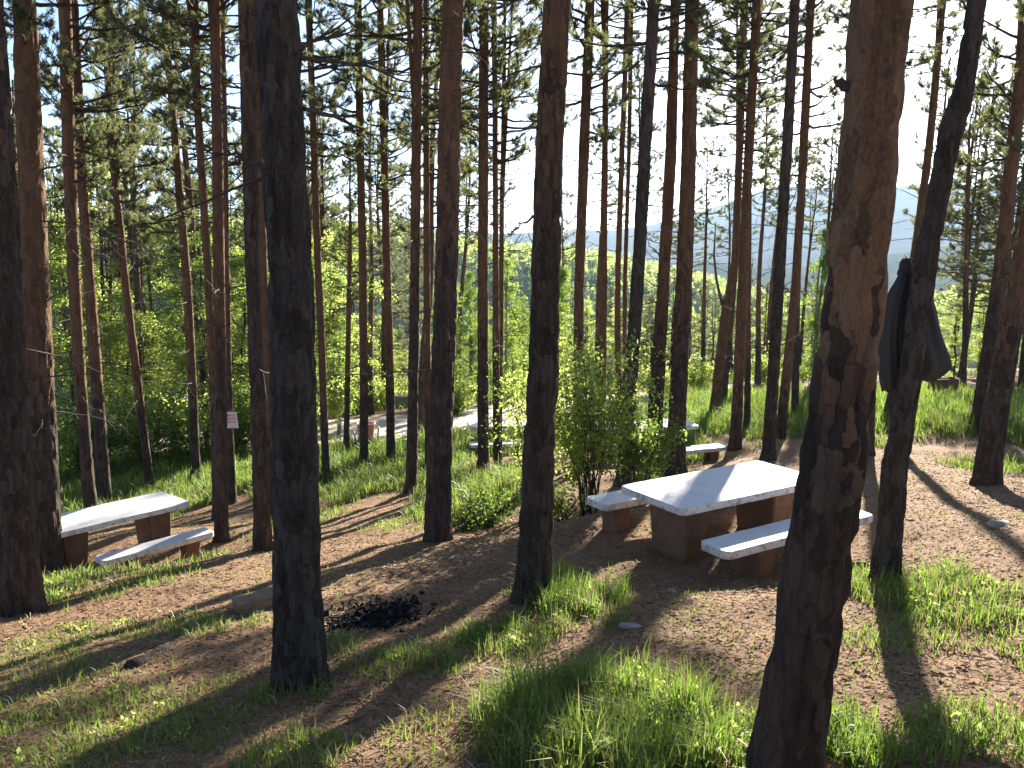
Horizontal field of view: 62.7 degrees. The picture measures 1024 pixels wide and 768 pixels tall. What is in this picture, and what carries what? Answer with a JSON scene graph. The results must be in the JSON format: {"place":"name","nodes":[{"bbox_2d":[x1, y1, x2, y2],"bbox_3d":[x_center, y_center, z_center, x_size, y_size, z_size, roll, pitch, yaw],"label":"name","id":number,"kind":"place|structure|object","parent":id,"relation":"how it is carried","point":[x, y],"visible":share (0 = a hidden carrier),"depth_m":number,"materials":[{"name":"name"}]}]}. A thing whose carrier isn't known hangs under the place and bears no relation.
{"place":"outdoors","nodes":[
{"label":"outdoors","id":0,"kind":"place"},
{"bbox_2d":[58,380,761,454],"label":"gravel road","id":1,"kind":"structure","parent":0,"point":[400,423],"depth_m":32.28,"materials":[{"name":"grey gravel"}]},
{"bbox_2d":[0,368,1023,767],"bbox_3d":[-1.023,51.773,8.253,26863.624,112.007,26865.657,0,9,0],"label":"ground","id":2,"kind":"structure","parent":0,"point":[950,444],"depth_m":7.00,"materials":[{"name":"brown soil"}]},
{"bbox_2d":[0,0,108,617],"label":"pine tree","id":3,"kind":"object","parent":2,"relation":"on","point":[22,591],"visible":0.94,"depth_m":8.09,"materials":[{"name":"brown plant"}]},
{"bbox_2d":[4,0,128,577],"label":"pine tree","id":4,"kind":"object","parent":2,"relation":"on","point":[27,65],"visible":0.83,"depth_m":11.58,"materials":[{"name":"brown plant"}]},
{"bbox_2d":[8,0,168,503],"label":"pine tree","id":5,"kind":"object","parent":2,"relation":"on","point":[102,470],"visible":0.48,"depth_m":18.50,"materials":[{"name":"green plant"}]},
{"bbox_2d":[14,0,175,507],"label":"pine tree","id":6,"kind":"object","parent":2,"relation":"on","point":[67,60],"visible":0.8,"depth_m":16.98,"materials":[{"name":"green plant"}]},
{"bbox_2d":[55,393,136,473],"bbox_3d":[-11.961,1.337,23.464,3.275,2.922,2.966,-3,9,-16],"label":"shrub","id":7,"kind":"object","parent":2,"relation":"on","point":[111,448],"visible":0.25,"depth_m":23.50,"materials":[{"name":"green plant"}]},
{"bbox_2d":[48,229,149,458],"bbox_3d":[-13.633,-1.129,26.364,3.152,7.489,3.646,9,12,43],"label":"leafy tree","id":8,"kind":"object","parent":2,"relation":"on","point":[59,268],"visible":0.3,"depth_m":26.04,"materials":[{"name":"green plant"}]},
{"bbox_2d":[54,288,154,442],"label":"leafy tree","id":9,"kind":"object","parent":2,"relation":"on","point":[109,327],"visible":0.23,"depth_m":27.66,"materials":[{"name":"green plant"}]},
{"bbox_2d":[49,117,175,427],"bbox_3d":[-17.038,-4.645,35.938,5.184,13.330,5.637,-6,11,-34],"label":"leafy tree","id":10,"kind":"object","parent":2,"relation":"on","point":[101,275],"visible":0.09,"depth_m":35.24,"materials":[{"name":"green plant"}]},
{"bbox_2d":[61,492,189,572],"bbox_3d":[-6.380,2.436,13.411,0.980,0.843,2.200,8,12,41],"label":"picnic table","id":11,"kind":"object","parent":2,"relation":"on","point":[149,515],"visible":0.73,"depth_m":13.33,"materials":[{"name":"white paint"}]},
{"bbox_2d":[50,0,202,492],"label":"pine tree","id":12,"kind":"object","parent":2,"relation":"on","point":[118,191],"visible":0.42,"depth_m":19.78,"materials":[{"name":"green plant"}]},
{"bbox_2d":[88,37,180,407],"bbox_3d":[-14.008,-5.561,31.447,3.273,15.847,2.849,-2,9,-12],"label":"pine tree","id":13,"kind":"object","parent":2,"relation":"on","point":[151,218],"visible":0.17,"depth_m":31.28,"materials":[{"name":"green plant"}]},
{"bbox_2d":[76,0,193,437],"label":"pine tree","id":14,"kind":"object","parent":2,"relation":"on","point":[134,227],"visible":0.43,"depth_m":29.12,"materials":[{"name":"green plant"}]},
{"bbox_2d":[67,374,202,467],"bbox_3d":[-10.476,1.101,24.432,3.480,2.969,3.710,9,13,44],"label":"shrub","id":15,"kind":"object","parent":2,"relation":"on","point":[137,446],"visible":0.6,"depth_m":24.29,"materials":[{"name":"green plant"}]},
{"bbox_2d":[87,310,186,429],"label":"leafy tree","id":16,"kind":"object","parent":2,"relation":"on","point":[124,353],"visible":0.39,"depth_m":28.17,"materials":[{"name":"green plant"}]},
{"bbox_2d":[97,197,203,401],"bbox_3d":[-14.453,-2.722,33.674,4.164,9.630,4.816,-4,10,-25],"label":"leafy tree","id":17,"kind":"object","parent":2,"relation":"on","point":[150,302],"visible":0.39,"depth_m":33.15,"materials":[{"name":"green plant"}]},
{"bbox_2d":[95,528,213,568],"bbox_3d":[-5.420,2.686,12.864,0.340,0.522,1.750,8,12,41],"label":"bench","id":18,"kind":"object","parent":2,"relation":"on","point":[188,543],"visible":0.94,"depth_m":12.81,"materials":[{"name":"white paint"}]},
{"bbox_2d":[104,0,243,481],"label":"pine tree","id":19,"kind":"object","parent":2,"relation":"on","point":[187,302],"visible":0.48,"depth_m":20.47,"materials":[{"name":"green plant"}]},
{"bbox_2d":[120,369,236,462],"bbox_3d":[-9.668,1.048,24.651,3.385,2.929,3.369,0,9,0],"label":"shrub","id":20,"kind":"object","parent":2,"relation":"on","point":[181,446],"visible":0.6,"depth_m":24.54,"materials":[{"name":"green plant"}]},
{"bbox_2d":[93,0,267,519],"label":"pine tree","id":21,"kind":"object","parent":2,"relation":"on","point":[195,40],"visible":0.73,"depth_m":15.14,"materials":[{"name":"green plant"}]},
{"bbox_2d":[143,165,235,399],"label":"leafy tree","id":22,"kind":"object","parent":2,"relation":"on","point":[172,281],"visible":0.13,"depth_m":37.06,"materials":[{"name":"green plant"}]},
{"bbox_2d":[136,1,243,428],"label":"pine tree","id":23,"kind":"object","parent":2,"relation":"on","point":[187,183],"visible":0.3,"depth_m":30.80,"materials":[{"name":"green plant"}]},
{"bbox_2d":[135,231,249,445],"bbox_3d":[-9.795,-1.217,26.737,3.616,7.244,3.951,0,9,2],"label":"leafy tree","id":24,"kind":"object","parent":2,"relation":"on","point":[200,347],"visible":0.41,"depth_m":26.23,"materials":[{"name":"green plant"}]},
{"bbox_2d":[147,0,249,503],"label":"pine tree","id":25,"kind":"object","parent":2,"relation":"on","point":[232,490],"visible":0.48,"depth_m":17.41,"materials":[{"name":"green plant"}]},
{"bbox_2d":[154,173,246,395],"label":"leafy tree","id":26,"kind":"object","parent":2,"relation":"on","point":[177,262],"visible":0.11,"depth_m":36.09,"materials":[{"name":"green plant"}]},
{"bbox_2d":[165,374,251,455],"bbox_3d":[-8.879,1.033,25.953,3.304,2.677,3.209,0,9,0],"label":"shrub","id":27,"kind":"object","parent":2,"relation":"on","point":[241,432],"visible":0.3,"depth_m":25.69,"materials":[{"name":"green plant"}]},
{"bbox_2d":[170,248,268,418],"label":"leafy tree","id":28,"kind":"object","parent":2,"relation":"on","point":[239,260],"visible":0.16,"depth_m":27.86,"materials":[{"name":"green plant"}]},
{"bbox_2d":[111,0,334,542],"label":"pine tree","id":29,"kind":"object","parent":2,"relation":"on","point":[221,528],"visible":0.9,"depth_m":13.24,"materials":[{"name":"brown plant"}]},
{"bbox_2d":[113,0,335,551],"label":"pine tree","id":30,"kind":"object","parent":2,"relation":"on","point":[262,540],"visible":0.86,"depth_m":11.12,"materials":[{"name":"brown plant"}]},
{"bbox_2d":[232,586,272,614],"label":"log","id":31,"kind":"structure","parent":2,"relation":"on","point":[261,599],"depth_m":7.94,"materials":[{"name":"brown wood"}]},
{"bbox_2d":[191,0,353,519],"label":"pine tree","id":32,"kind":"object","parent":2,"relation":"on","point":[263,254],"visible":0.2,"depth_m":15.06,"materials":[{"name":"brown plant"}]},
{"bbox_2d":[105,0,465,691],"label":"pine tree","id":33,"kind":"object","parent":2,"relation":"on","point":[299,651],"visible":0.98,"depth_m":5.13,"materials":[{"name":"brown plant"}]},
{"bbox_2d":[236,228,359,437],"bbox_3d":[-6.980,-1.598,28.050,4.580,7.478,4.260,-2,9,-10],"label":"leafy tree","id":34,"kind":"object","parent":2,"relation":"on","point":[333,337],"visible":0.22,"depth_m":28.22,"materials":[{"name":"green plant"}]},
{"bbox_2d":[303,104,357,401],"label":"pine tree","id":35,"kind":"object","parent":2,"relation":"on","point":[321,171],"visible":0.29,"depth_m":41.58,"materials":[{"name":"green plant"}]},
{"bbox_2d":[314,270,356,434],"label":"birch tree","id":36,"kind":"object","parent":2,"relation":"on","point":[338,418],"visible":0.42,"depth_m":29.27,"materials":[{"name":"green plant"}]},
{"bbox_2d":[298,0,391,478],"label":"pine tree","id":37,"kind":"object","parent":2,"relation":"on","point":[314,196],"visible":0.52,"depth_m":19.51,"materials":[{"name":"brown plant"}]},
{"bbox_2d":[315,136,382,452],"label":"pine tree","id":38,"kind":"object","parent":2,"relation":"on","point":[349,269],"visible":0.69,"depth_m":23.46,"materials":[{"name":"green plant"}]},
{"bbox_2d":[322,219,399,416],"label":"leafy tree","id":39,"kind":"object","parent":2,"relation":"on","point":[356,256],"visible":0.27,"depth_m":36.68,"materials":[{"name":"green plant"}]},
{"bbox_2d":[300,0,422,467],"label":"pine tree","id":40,"kind":"object","parent":2,"relation":"on","point":[363,306],"visible":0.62,"depth_m":20.76,"materials":[{"name":"brown plant"}]},
{"bbox_2d":[322,69,422,414],"bbox_3d":[-5.861,-5.876,36.062,3.923,14.945,3.951,-6,11,-34],"label":"pine tree","id":41,"kind":"object","parent":2,"relation":"on","point":[370,226],"visible":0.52,"depth_m":35.84,"materials":[{"name":"green plant"}]},
{"bbox_2d":[315,0,441,460],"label":"pine tree","id":42,"kind":"object","parent":2,"relation":"on","point":[384,179],"visible":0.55,"depth_m":21.64,"materials":[{"name":"brown plant"}]},
{"bbox_2d":[347,120,409,389],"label":"pine tree","id":43,"kind":"object","parent":2,"relation":"on","point":[398,201],"visible":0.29,"depth_m":43.83,"materials":[{"name":"green plant"}]},
{"bbox_2d":[324,591,451,643],"bbox_3d":[-1.185,2.046,7.396,1.350,0.448,1.948,0,9,0],"label":"charcoal","id":44,"kind":"object","parent":2,"relation":"on","point":[380,615],"visible":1,"depth_m":7.39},
{"bbox_2d":[356,175,422,378],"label":"birch tree","id":45,"kind":"object","parent":2,"relation":"on","point":[400,335],"visible":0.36,"depth_m":49.77,"materials":[{"name":"green plant"}]},
{"bbox_2d":[305,0,499,493],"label":"pine tree","id":46,"kind":"object","parent":2,"relation":"on","point":[416,104],"visible":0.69,"depth_m":16.82,"materials":[{"name":"brown plant"}]},
{"bbox_2d":[356,0,478,466],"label":"pine tree","id":47,"kind":"object","parent":2,"relation":"on","point":[429,144],"visible":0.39,"depth_m":19.53,"materials":[{"name":"green plant"}]},
{"bbox_2d":[321,0,541,542],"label":"pine tree","id":48,"kind":"object","parent":2,"relation":"on","point":[438,515],"visible":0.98,"depth_m":11.07,"materials":[{"name":"brown plant"}]},
{"bbox_2d":[374,0,490,432],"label":"pine tree","id":49,"kind":"object","parent":2,"relation":"on","point":[421,407],"visible":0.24,"depth_m":27.15,"materials":[{"name":"green plant"}]},
{"bbox_2d":[395,0,541,474],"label":"pine tree","id":50,"kind":"object","parent":2,"relation":"on","point":[483,28],"visible":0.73,"depth_m":17.48,"materials":[{"name":"green plant"}]},
{"bbox_2d":[435,94,510,388],"bbox_3d":[-1.949,-6.136,39.401,3.883,14.436,3.486,0,9,-3],"label":"pine tree","id":51,"kind":"object","parent":2,"relation":"on","point":[466,220],"visible":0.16,"depth_m":39.19,"materials":[{"name":"green plant"}]},
{"bbox_2d":[408,0,541,465],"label":"pine tree","id":52,"kind":"object","parent":2,"relation":"on","point":[495,273],"visible":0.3,"depth_m":19.03,"materials":[{"name":"green plant"}]},
{"bbox_2d":[452,478,520,530],"bbox_3d":[-0.416,1.960,13.021,1.588,0.851,1.571,4,10,23],"label":"shrub","id":53,"kind":"object","parent":2,"relation":"on","point":[490,520],"visible":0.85,"depth_m":13.09,"materials":[{"name":"green plant"}]},
{"bbox_2d":[429,0,570,605],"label":"pine tree","id":54,"kind":"object","parent":2,"relation":"on","point":[536,528],"visible":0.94,"depth_m":7.02,"materials":[{"name":"brown plant"}]},
{"bbox_2d":[489,257,526,403],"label":"birch tree","id":55,"kind":"object","parent":2,"relation":"on","point":[511,294],"visible":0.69,"depth_m":37.25,"materials":[{"name":"green plant"}]},
{"bbox_2d":[0,366,1023,767],"bbox_3d":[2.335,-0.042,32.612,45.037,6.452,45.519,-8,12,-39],"label":"grass","id":56,"kind":"structure","parent":2,"relation":"on","point":[946,414],"depth_m":5.63,"materials":[{"name":"green plant"}]},
{"bbox_2d":[456,0,580,459],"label":"pine tree","id":57,"kind":"object","parent":2,"relation":"on","point":[509,37],"visible":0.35,"depth_m":20.16,"materials":[{"name":"green plant"}]},
{"bbox_2d":[474,339,606,486],"bbox_3d":[0.314,0.752,13.454,1.871,2.990,1.820,5,10,29],"label":"shrub","id":58,"kind":"object","parent":2,"relation":"on","point":[506,384],"visible":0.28,"depth_m":13.50,"materials":[{"name":"green plant"}]},
{"bbox_2d":[504,0,664,464],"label":"pine tree","id":59,"kind":"object","parent":2,"relation":"on","point":[587,74],"visible":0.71,"depth_m":18.40,"materials":[{"name":"green plant"}]},
{"bbox_2d":[514,312,673,516],"bbox_3d":[1.197,0.510,13.009,2.355,3.232,2.909,0,9,0],"label":"shrub","id":60,"kind":"object","parent":2,"relation":"on","point":[594,420],"visible":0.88,"depth_m":12.53,"materials":[{"name":"green plant"}]},
{"bbox_2d":[562,102,637,381],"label":"pine tree","id":61,"kind":"object","parent":2,"relation":"on","point":[614,201],"visible":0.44,"depth_m":42.84,"materials":[{"name":"green plant"}]},
{"bbox_2d":[529,0,678,451],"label":"pine tree","id":62,"kind":"object","parent":2,"relation":"on","point":[604,6],"visible":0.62,"depth_m":19.34,"materials":[{"name":"green plant"}]},
{"bbox_2d":[569,0,681,421],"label":"pine tree","id":63,"kind":"object","parent":2,"relation":"on","point":[618,317],"visible":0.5,"depth_m":20.00,"materials":[{"name":"green plant"}]},
{"bbox_2d":[576,0,682,385],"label":"pine tree","id":64,"kind":"object","parent":2,"relation":"on","point":[632,32],"visible":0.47,"depth_m":20.66,"materials":[{"name":"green plant"}]},
{"bbox_2d":[608,53,665,378],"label":"pine tree","id":65,"kind":"object","parent":2,"relation":"on","point":[633,141],"visible":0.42,"depth_m":40.35,"materials":[{"name":"green plant"}]},
{"bbox_2d":[604,392,689,507],"bbox_3d":[2.124,1.078,13.351,1.363,1.980,1.344,4,10,24],"label":"shrub","id":66,"kind":"object","parent":2,"relation":"on","point":[652,461],"visible":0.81,"depth_m":13.13,"materials":[{"name":"green plant"}]},
{"bbox_2d":[587,490,726,532],"bbox_3d":[2.000,1.583,10.825,2.350,0.542,0.420,-6,11,-31],"label":"bench","id":67,"kind":"object","parent":2,"relation":"on","point":[614,507],"visible":0.34,"depth_m":10.26,"materials":[{"name":"white paint"}]},
{"bbox_2d":[569,0,746,487],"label":"pine tree","id":68,"kind":"object","parent":2,"relation":"on","point":[650,85],"visible":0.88,"depth_m":14.89,"materials":[{"name":"brown plant"}]},
{"bbox_2d":[607,0,736,471],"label":"pine tree","id":69,"kind":"object","parent":2,"relation":"on","point":[658,366],"visible":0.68,"depth_m":16.75,"materials":[{"name":"green plant"}]},
{"bbox_2d":[625,0,764,476],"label":"pine tree","id":70,"kind":"object","parent":2,"relation":"on","point":[681,320],"visible":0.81,"depth_m":16.17,"materials":[{"name":"green plant"}]},
{"bbox_2d":[621,461,798,562],"bbox_3d":[2.500,1.569,9.962,2.300,0.842,1.080,-6,11,-31],"label":"picnic table","id":71,"kind":"object","parent":2,"relation":"on","point":[756,493],"visible":0.85,"depth_m":9.63,"materials":[{"name":"white paint"}]},
{"bbox_2d":[694,134,731,369],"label":"pine tree","id":72,"kind":"object","parent":2,"relation":"on","point":[703,336],"visible":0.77,"depth_m":44.45,"materials":[{"name":"green plant"}]},
{"bbox_2d":[704,167,759,372],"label":"pine tree","id":73,"kind":"object","parent":2,"relation":"on","point":[729,243],"visible":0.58,"depth_m":44.15,"materials":[{"name":"green plant"}]},
{"bbox_2d":[667,0,798,414],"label":"pine tree","id":74,"kind":"object","parent":2,"relation":"on","point":[719,367],"visible":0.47,"depth_m":25.27,"materials":[{"name":"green plant"}]},
{"bbox_2d":[693,0,802,404],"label":"pine tree","id":75,"kind":"object","parent":2,"relation":"on","point":[728,61],"visible":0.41,"depth_m":26.21,"materials":[{"name":"green plant"}]},
{"bbox_2d":[667,0,835,450],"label":"pine tree","id":76,"kind":"object","parent":2,"relation":"on","point":[735,439],"visible":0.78,"depth_m":19.53,"materials":[{"name":"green plant"}]},
{"bbox_2d":[742,77,796,386],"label":"pine tree","id":77,"kind":"object","parent":2,"relation":"on","point":[757,379],"visible":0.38,"depth_m":35.20,"materials":[{"name":"green plant"}]},
{"bbox_2d":[707,0,834,431],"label":"pine tree","id":78,"kind":"object","parent":2,"relation":"on","point":[747,388],"visible":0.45,"depth_m":21.58,"materials":[{"name":"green plant"}]},
{"bbox_2d":[718,0,833,460],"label":"pine tree","id":79,"kind":"object","parent":2,"relation":"on","point":[768,451],"visible":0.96,"depth_m":17.41,"materials":[{"name":"brown plant"}]},
{"bbox_2d":[752,108,807,358],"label":"pine tree","id":80,"kind":"object","parent":2,"relation":"on","point":[771,289],"visible":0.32,"depth_m":41.08,"materials":[{"name":"green plant"}]},
{"bbox_2d":[701,510,872,577],"bbox_3d":[3.040,1.824,9.192,2.350,0.542,0.420,-6,11,-31],"label":"bench","id":81,"kind":"object","parent":2,"relation":"on","point":[753,549],"visible":0.51,"depth_m":8.79,"materials":[{"name":"white paint"}]},
{"bbox_2d":[739,0,845,438],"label":"pine tree","id":82,"kind":"object","parent":2,"relation":"on","point":[802,157],"visible":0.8,"depth_m":20.38,"materials":[{"name":"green plant"}]},
{"bbox_2d":[758,0,848,412],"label":"pine tree","id":83,"kind":"object","parent":2,"relation":"on","point":[795,384],"visible":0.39,"depth_m":24.28,"materials":[{"name":"green plant"}]},
{"bbox_2d":[789,161,826,368],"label":"pine tree","id":84,"kind":"object","parent":2,"relation":"on","point":[811,231],"visible":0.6,"depth_m":44.30,"materials":[{"name":"green plant"}]},
{"bbox_2d":[799,228,828,380],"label":"birch tree","id":85,"kind":"object","parent":2,"relation":"on","point":[812,321],"visible":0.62,"depth_m":32.79,"materials":[{"name":"green plant"}]},
{"bbox_2d":[795,116,841,347],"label":"pine tree","id":86,"kind":"object","parent":2,"relation":"on","point":[830,199],"visible":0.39,"depth_m":36.23,"materials":[{"name":"green plant"}]},
{"bbox_2d":[745,0,914,767],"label":"pine tree","id":87,"kind":"object","parent":2,"relation":"on","point":[791,726],"visible":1,"depth_m":3.00,"materials":[{"name":"brown plant"}]},
{"bbox_2d":[805,0,962,455],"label":"pine tree","id":88,"kind":"object","parent":2,"relation":"on","point":[920,62],"visible":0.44,"depth_m":17.27,"materials":[{"name":"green plant"}]},
{"bbox_2d":[867,0,986,584],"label":"pine tree","id":89,"kind":"object","parent":2,"relation":"on","point":[887,549],"visible":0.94,"depth_m":6.64,"materials":[{"name":"brown plant"}]},
{"bbox_2d":[878,258,951,392],"bbox_3d":[3.323,-0.479,6.910,0.644,1.100,0.251,0,9,0],"label":"jacket","id":90,"kind":"object","parent":89,"relation":"hanging from","point":[937,363],"visible":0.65,"depth_m":6.84,"materials":[{"name":"fabric"}]},
{"bbox_2d":[881,1,993,423],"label":"pine tree","id":91,"kind":"object","parent":2,"relation":"on","point":[940,28],"visible":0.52,"depth_m":21.17,"materials":[{"name":"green plant"}]},
{"bbox_2d":[902,25,976,227],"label":"pine tree","id":92,"kind":"object","parent":2,"relation":"on","point":[926,84],"visible":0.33,"depth_m":37.87,"materials":[{"name":"green plant"}]},
{"bbox_2d":[937,297,982,376],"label":"leafy tree","id":93,"kind":"object","parent":2,"relation":"on","point":[952,336],"visible":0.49,"depth_m":38.41,"materials":[{"name":"green plant"}]},
{"bbox_2d":[903,91,1023,388],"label":"pine tree","id":94,"kind":"object","parent":2,"relation":"on","point":[968,234],"visible":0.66,"depth_m":28.97,"materials":[{"name":"green plant"}]},
{"bbox_2d":[934,69,1023,377],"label":"pine tree","id":95,"kind":"object","parent":2,"relation":"on","point":[972,301],"visible":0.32,"depth_m":37.21,"materials":[{"name":"green plant"}]},
{"bbox_2d":[934,63,1023,334],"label":"pine tree","id":96,"kind":"object","parent":2,"relation":"on","point":[1013,234],"visible":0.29,"depth_m":31.20,"materials":[{"name":"green plant"}]},
{"bbox_2d":[937,0,1023,432],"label":"pine tree","id":97,"kind":"object","parent":2,"relation":"on","point":[1013,148],"visible":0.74,"depth_m":19.26,"materials":[{"name":"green plant"}]},
{"bbox_2d":[945,22,1023,301],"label":"pine tree","id":98,"kind":"object","parent":2,"relation":"on","point":[1018,211],"visible":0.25,"depth_m":35.15,"materials":[{"name":"green plant"}]},
{"bbox_2d":[968,0,1023,485],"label":"pine tree","id":99,"kind":"object","parent":2,"relation":"on","point":[988,463],"visible":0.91,"depth_m":12.77,"materials":[{"name":"brown plant"}]},
{"bbox_2d":[4,0,1023,232],"label":"sky","id":100,"kind":"structure","parent":0,"point":[911,121],"materials":[{"name":"white"}]},
{"bbox_2d":[48,183,1016,267],"bbox_3d":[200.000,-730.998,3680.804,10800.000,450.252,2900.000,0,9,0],"label":"mountain","id":101,"kind":"structure","parent":0,"point":[904,230],"depth_m":2933.18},
{"bbox_2d":[50,228,1021,408],"bbox_3d":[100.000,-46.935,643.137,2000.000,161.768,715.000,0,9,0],"label":"hill","id":102,"kind":"structure","parent":0,"point":[528,295],"depth_m":529.97,"materials":[{"name":"green plant"}]},
{"bbox_2d":[47,211,1021,409],"bbox_3d":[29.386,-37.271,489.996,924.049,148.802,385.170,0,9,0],"label":"forest","id":103,"kind":"object","parent":102,"relation":"on","point":[588,275],"visible":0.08,"depth_m":555.43,"materials":[{"name":"green plant"}]},
{"bbox_2d":[504,241,994,302],"bbox_3d":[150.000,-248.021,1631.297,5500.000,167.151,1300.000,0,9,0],"label":"mountain","id":104,"kind":"structure","parent":0,"point":[893,266],"depth_m":1449.51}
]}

